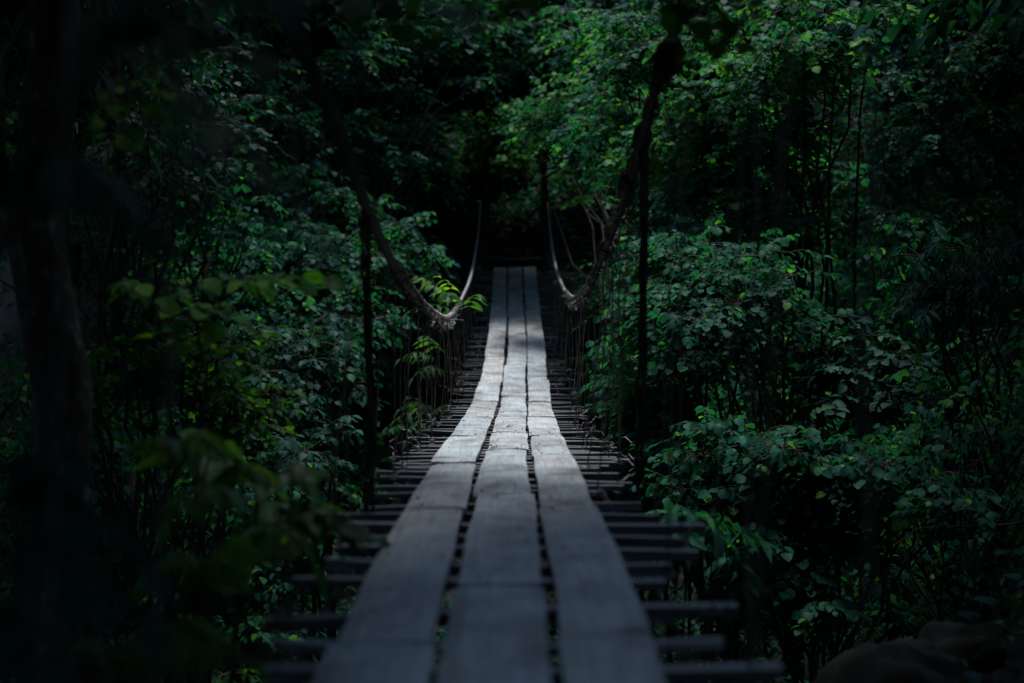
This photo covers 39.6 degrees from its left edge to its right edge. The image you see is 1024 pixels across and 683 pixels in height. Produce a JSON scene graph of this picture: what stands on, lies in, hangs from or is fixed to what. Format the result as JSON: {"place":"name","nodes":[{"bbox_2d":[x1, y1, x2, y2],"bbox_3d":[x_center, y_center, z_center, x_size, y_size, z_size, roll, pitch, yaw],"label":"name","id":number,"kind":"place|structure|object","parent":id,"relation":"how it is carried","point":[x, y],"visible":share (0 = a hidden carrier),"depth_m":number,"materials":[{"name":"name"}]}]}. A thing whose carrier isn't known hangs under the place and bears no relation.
{"place":"outdoors","nodes":[
{"label":"outdoors","id":0,"kind":"place"},
{"bbox_2d":[0,26,1023,682],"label":"ground","id":1,"kind":"structure","parent":0,"point":[8,316],"depth_m":25.86,"materials":[{"name":"soil"}]},
{"bbox_2d":[0,330,99,608],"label":"ravine tree","id":2,"kind":"object","parent":1,"relation":"on","point":[6,480],"visible":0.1,"depth_m":19.89,"materials":[{"name":"green plant"}]},
{"bbox_2d":[5,0,100,682],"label":"tall tree","id":3,"kind":"object","parent":1,"relation":"on","point":[33,249],"visible":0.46,"depth_m":6.01,"materials":[{"name":"brown plant"}]},
{"bbox_2d":[85,0,215,151],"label":"hanging branch","id":4,"kind":"object","parent":3,"relation":"hanging from","point":[131,139],"visible":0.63,"depth_m":4.92,"materials":[{"name":"green plant"}]},
{"bbox_2d":[0,358,109,682],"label":"ravine tree","id":5,"kind":"object","parent":1,"relation":"on","point":[5,584],"visible":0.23,"depth_m":14.93,"materials":[{"name":"green plant"}]},
{"bbox_2d":[0,0,172,682],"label":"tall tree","id":6,"kind":"object","parent":1,"relation":"on","point":[20,19],"visible":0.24,"depth_m":9.13,"materials":[{"name":"green plant"}]},
{"bbox_2d":[4,2,178,133],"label":"tall tree","id":7,"kind":"object","parent":1,"relation":"on","point":[18,89],"visible":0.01,"depth_m":17.95,"materials":[{"name":"green plant"}]},
{"bbox_2d":[0,81,187,331],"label":"slope tree","id":8,"kind":"object","parent":1,"relation":"on","point":[75,248],"visible":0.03,"depth_m":25.45,"materials":[{"name":"green plant"}]},
{"bbox_2d":[4,88,190,406],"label":"ravine tree","id":9,"kind":"object","parent":1,"relation":"on","point":[92,285],"visible":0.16,"depth_m":23.26,"materials":[{"name":"green plant"}]},
{"bbox_2d":[0,341,202,611],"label":"ravine tree","id":10,"kind":"object","parent":1,"relation":"on","point":[149,522],"visible":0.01,"depth_m":19.64,"materials":[{"name":"green plant"}]},
{"bbox_2d":[0,0,276,191],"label":"tall tree","id":11,"kind":"object","parent":1,"relation":"on","point":[15,65],"visible":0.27,"depth_m":12.51,"materials":[{"name":"green plant"}]},
{"bbox_2d":[6,13,292,681],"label":"leafy tree","id":12,"kind":"object","parent":1,"relation":"on","point":[188,188],"visible":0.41,"depth_m":15.34,"materials":[{"name":"green plant"}]},
{"bbox_2d":[0,377,327,682],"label":"ravine tree","id":13,"kind":"object","parent":1,"relation":"on","point":[110,508],"visible":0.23,"depth_m":12.37,"materials":[{"name":"green plant"}]},
{"bbox_2d":[36,430,327,682],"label":"fern leaved sapling","id":14,"kind":"object","parent":1,"relation":"on","point":[210,574],"visible":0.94,"depth_m":4.08,"materials":[{"name":"green plant"}]},
{"bbox_2d":[86,308,306,682],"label":"leaved shrub","id":15,"kind":"object","parent":1,"relation":"on","point":[218,394],"visible":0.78,"depth_m":9.10,"materials":[{"name":"green plant"}]},
{"bbox_2d":[94,76,331,332],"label":"slope tree","id":16,"kind":"object","parent":1,"relation":"on","point":[242,182],"visible":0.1,"depth_m":25.72,"materials":[{"name":"green plant"}]},
{"bbox_2d":[103,269,343,682],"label":"lime sapling","id":17,"kind":"object","parent":1,"relation":"on","point":[258,286],"visible":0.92,"depth_m":6.31,"materials":[{"name":"green plant"}]},
{"bbox_2d":[140,153,307,445],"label":"ravine tree","id":18,"kind":"object","parent":1,"relation":"on","point":[247,205],"visible":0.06,"depth_m":23.07,"materials":[{"name":"green plant"}]},
{"bbox_2d":[154,69,299,163],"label":"slope tree","id":19,"kind":"object","parent":1,"relation":"on","point":[234,72],"visible":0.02,"depth_m":31.39,"materials":[{"name":"green plant"}]},
{"bbox_2d":[99,166,355,670],"bbox_3d":[-3.464,1.004,17.083,3.712,6.092,3.119,1,3,13],"label":"ravine tree","id":20,"kind":"object","parent":1,"relation":"on","point":[230,251],"visible":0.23,"depth_m":16.70,"materials":[{"name":"green plant"}]},
{"bbox_2d":[0,0,481,399],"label":"leaning sapling","id":21,"kind":"object","parent":1,"relation":"on","point":[125,27],"visible":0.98,"depth_m":2.50,"materials":[{"name":"green plant"}]},
{"bbox_2d":[82,0,427,484],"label":"tall tree","id":22,"kind":"object","parent":1,"relation":"on","point":[232,26],"visible":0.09,"depth_m":21.93,"materials":[{"name":"green plant"}]},
{"bbox_2d":[131,171,404,557],"bbox_3d":[-3.213,0.396,20.622,3.746,5.714,3.343,0,3,8],"label":"ravine tree","id":23,"kind":"object","parent":1,"relation":"on","point":[274,222],"visible":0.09,"depth_m":20.42,"materials":[{"name":"green plant"}]},
{"bbox_2d":[181,428,391,682],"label":"broadleaf sapling","id":24,"kind":"object","parent":1,"relation":"on","point":[315,523],"visible":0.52,"depth_m":5.10,"materials":[{"name":"green plant"}]},
{"bbox_2d":[224,313,389,664],"bbox_3d":[-1.900,2.205,13.982,1.795,4.955,2.842,-1,3,-25],"label":"ravine shrub","id":25,"kind":"object","parent":1,"relation":"on","point":[312,343],"visible":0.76,"depth_m":13.81,"materials":[{"name":"green plant"}]},
{"bbox_2d":[157,196,459,613],"bbox_3d":[-2.633,1.024,18.088,3.886,5.852,3.401,0,2,0],"label":"hazel tree","id":26,"kind":"object","parent":1,"relation":"on","point":[310,258],"visible":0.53,"depth_m":18.12,"materials":[{"name":"green plant"}]},
{"bbox_2d":[206,13,528,490],"bbox_3d":[-2.352,-1.447,22.169,2.962,7.645,5.057,2,3,43],"label":"leafy tree","id":27,"kind":"object","parent":1,"relation":"on","point":[305,167],"visible":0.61,"depth_m":22.04,"materials":[{"name":"green plant"}]},
{"bbox_2d":[153,0,623,302],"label":"tall tree","id":28,"kind":"object","parent":1,"relation":"on","point":[472,48],"visible":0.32,"depth_m":24.73,"materials":[{"name":"green plant"}]},
{"bbox_2d":[260,3,516,251],"bbox_3d":[-2.312,-4.502,28.360,5.674,6.540,6.727,2,3,41],"label":"tall tree","id":29,"kind":"object","parent":1,"relation":"on","point":[321,36],"visible":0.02,"depth_m":27.74,"materials":[{"name":"green plant"}]},
{"bbox_2d":[292,35,492,415],"bbox_3d":[-1.978,-1.842,23.790,3.307,6.459,3.936,1,3,16],"label":"ravine tree","id":30,"kind":"object","parent":1,"relation":"on","point":[386,368],"visible":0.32,"depth_m":23.86,"materials":[{"name":"green plant"}]},
{"bbox_2d":[381,396,449,483],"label":"ash sapling","id":31,"kind":"object","parent":1,"relation":"on","point":[415,404],"visible":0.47,"depth_m":14.80,"materials":[{"name":"green plant"}]},
{"bbox_2d":[396,274,486,484],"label":"ash sapling","id":32,"kind":"object","parent":1,"relation":"on","point":[441,291],"visible":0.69,"depth_m":15.59,"materials":[{"name":"green plant"}]},
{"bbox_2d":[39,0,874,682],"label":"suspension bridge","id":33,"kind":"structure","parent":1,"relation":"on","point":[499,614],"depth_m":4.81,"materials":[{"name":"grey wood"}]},
{"bbox_2d":[250,0,459,54],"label":"hanging branch","id":34,"kind":"object","parent":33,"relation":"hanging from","point":[403,34],"visible":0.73,"depth_m":4.47,"materials":[{"name":"green plant"}]},
{"bbox_2d":[464,0,764,73],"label":"hanging branch","id":35,"kind":"object","parent":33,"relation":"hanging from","point":[723,24],"visible":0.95,"depth_m":4.61,"materials":[{"name":"green plant"}]},
{"bbox_2d":[444,96,545,189],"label":"tree","id":36,"kind":"object","parent":1,"relation":"on","point":[498,157],"visible":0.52,"depth_m":30.77,"materials":[{"name":"green plant"}]},
{"bbox_2d":[0,27,1023,682],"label":"undergrowth","id":37,"kind":"object","parent":1,"relation":"on","point":[986,645],"visible":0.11,"depth_m":28.40,"materials":[{"name":"green plant"}]},
{"bbox_2d":[515,85,574,159],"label":"tree","id":38,"kind":"object","parent":1,"relation":"on","point":[523,136],"visible":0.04,"depth_m":32.13,"materials":[{"name":"green plant"}]},
{"bbox_2d":[464,0,783,590],"bbox_3d":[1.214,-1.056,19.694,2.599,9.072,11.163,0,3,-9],"label":"hazel tree","id":39,"kind":"object","parent":1,"relation":"on","point":[615,108],"visible":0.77,"depth_m":17.64,"materials":[{"name":"green plant"}]},
{"bbox_2d":[571,344,724,664],"bbox_3d":[1.352,2.455,13.248,1.509,4.844,3.272,0,2,0],"label":"hazel shrub","id":40,"kind":"object","parent":1,"relation":"on","point":[655,413],"visible":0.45,"depth_m":12.93,"materials":[{"name":"green plant"}]},
{"bbox_2d":[391,0,904,237],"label":"tall tree","id":41,"kind":"object","parent":1,"relation":"on","point":[615,6],"visible":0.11,"depth_m":24.85,"materials":[{"name":"green plant"}]},
{"bbox_2d":[570,211,738,502],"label":"ravine tree","id":42,"kind":"object","parent":1,"relation":"on","point":[587,364],"visible":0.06,"depth_m":21.41,"materials":[{"name":"green plant"}]},
{"bbox_2d":[596,139,741,384],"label":"ravine tree","id":43,"kind":"object","parent":1,"relation":"on","point":[637,203],"visible":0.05,"depth_m":24.31,"materials":[{"name":"green plant"}]},
{"bbox_2d":[645,502,781,682],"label":"laurel shrub","id":44,"kind":"object","parent":1,"relation":"on","point":[729,564],"visible":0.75,"depth_m":7.98,"materials":[{"name":"green plant"}]},
{"bbox_2d":[586,213,852,682],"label":"hazel shrub","id":45,"kind":"object","parent":1,"relation":"on","point":[706,307],"visible":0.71,"depth_m":12.26,"materials":[{"name":"green plant"}]},
{"bbox_2d":[557,1,886,368],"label":"slope tree","id":46,"kind":"object","parent":1,"relation":"on","point":[769,99],"visible":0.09,"depth_m":24.67,"materials":[{"name":"green plant"}]},
{"bbox_2d":[603,0,942,680],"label":"hazel tree","id":47,"kind":"object","parent":1,"relation":"on","point":[821,68],"visible":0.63,"depth_m":14.58,"materials":[{"name":"green plant"}]},
{"bbox_2d":[654,228,893,574],"bbox_3d":[3.803,0.915,20.085,3.697,5.069,3.661,1,3,27],"label":"ravine tree","id":48,"kind":"object","parent":1,"relation":"on","point":[837,287],"visible":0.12,"depth_m":20.31,"materials":[{"name":"green plant"}]},
{"bbox_2d":[679,272,906,682],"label":"ravine tree","id":49,"kind":"object","parent":1,"relation":"on","point":[816,331],"visible":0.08,"depth_m":16.54,"materials":[{"name":"green plant"}]},
{"bbox_2d":[711,39,875,187],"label":"slope tree","id":50,"kind":"object","parent":1,"relation":"on","point":[809,98],"visible":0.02,"depth_m":30.63,"materials":[{"name":"green plant"}]},
{"bbox_2d":[709,159,919,441],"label":"ravine tree","id":51,"kind":"object","parent":1,"relation":"on","point":[839,243],"visible":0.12,"depth_m":23.30,"materials":[{"name":"green plant"}]},
{"bbox_2d":[630,405,1012,682],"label":"hazel shrub","id":52,"kind":"object","parent":1,"relation":"on","point":[829,481],"visible":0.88,"depth_m":9.97,"materials":[{"name":"green plant"}]},
{"bbox_2d":[754,310,963,642],"bbox_3d":[3.006,2.225,12.846,1.805,5.020,2.342,0,2,0],"label":"layered shrub","id":53,"kind":"object","parent":1,"relation":"on","point":[842,370],"visible":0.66,"depth_m":12.59,"materials":[{"name":"green plant"}]},
{"bbox_2d":[728,0,1023,557],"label":"tall tree","id":54,"kind":"object","parent":1,"relation":"on","point":[1008,88],"visible":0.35,"depth_m":20.21,"materials":[{"name":"green plant"}]},
{"bbox_2d":[865,0,893,209],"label":"tall tree","id":55,"kind":"object","parent":1,"relation":"on","point":[867,146],"visible":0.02,"depth_m":29.67,"materials":[{"name":"green plant"}]},
{"bbox_2d":[750,340,1023,681],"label":"ravine tree","id":56,"kind":"object","parent":1,"relation":"on","point":[956,589],"visible":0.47,"depth_m":10.80,"materials":[{"name":"green plant"}]},
{"bbox_2d":[762,213,1023,672],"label":"ravine tree","id":57,"kind":"object","parent":1,"relation":"on","point":[877,254],"visible":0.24,"depth_m":13.31,"materials":[{"name":"green plant"}]},
{"bbox_2d":[796,85,1002,354],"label":"slope tree","id":58,"kind":"object","parent":1,"relation":"on","point":[866,229],"visible":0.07,"depth_m":24.47,"materials":[{"name":"green plant"}]},
{"bbox_2d":[813,638,990,682],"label":"boulder","id":59,"kind":"object","parent":1,"relation":"on","point":[901,660],"visible":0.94,"depth_m":6.41,"materials":[{"name":"grey stone"}]},
{"bbox_2d":[803,64,1014,484],"bbox_3d":[5.811,-0.600,20.779,3.580,6.992,4.260,-1,3,-31],"label":"ravine tree","id":60,"kind":"object","parent":1,"relation":"on","point":[909,203],"visible":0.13,"depth_m":20.46,"materials":[{"name":"green plant"}]},
{"bbox_2d":[828,363,1023,656],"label":"ravine tree","id":61,"kind":"object","parent":1,"relation":"on","point":[919,541],"visible":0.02,"depth_m":14.52,"materials":[{"name":"green plant"}]},
{"bbox_2d":[832,7,1023,633],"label":"tree","id":62,"kind":"object","parent":1,"relation":"on","point":[937,143],"visible":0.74,"depth_m":16.94,"materials":[{"name":"green plant"}]},
{"bbox_2d":[853,0,1023,67],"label":"tall tree","id":63,"kind":"object","parent":1,"relation":"on","point":[942,29],"visible":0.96,"depth_m":12.54,"materials":[{"name":"green plant"}]},
{"bbox_2d":[873,224,1023,634],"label":"drooping shrub","id":64,"kind":"object","parent":1,"relation":"on","point":[938,301],"visible":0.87,"depth_m":11.27,"materials":[{"name":"green plant"}]},
{"bbox_2d":[918,621,1009,679],"bbox_3d":[2.232,1.759,6.973,0.568,0.746,0.638,0,2,0],"label":"boulder","id":65,"kind":"object","parent":1,"relation":"on","point":[959,640],"visible":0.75,"depth_m":6.88,"materials":[{"name":"grey stone"}]},
{"bbox_2d":[927,0,1023,98],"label":"tall tree","id":66,"kind":"object","parent":1,"relation":"on","point":[976,14],"visible":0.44,"depth_m":17.26,"materials":[{"name":"green plant"}]},
{"bbox_2d":[975,189,1023,635],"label":"ravine tree","id":67,"kind":"object","parent":1,"relation":"on","point":[1020,569],"visible":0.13,"depth_m":12.12,"materials":[{"name":"green plant"}]}
]}

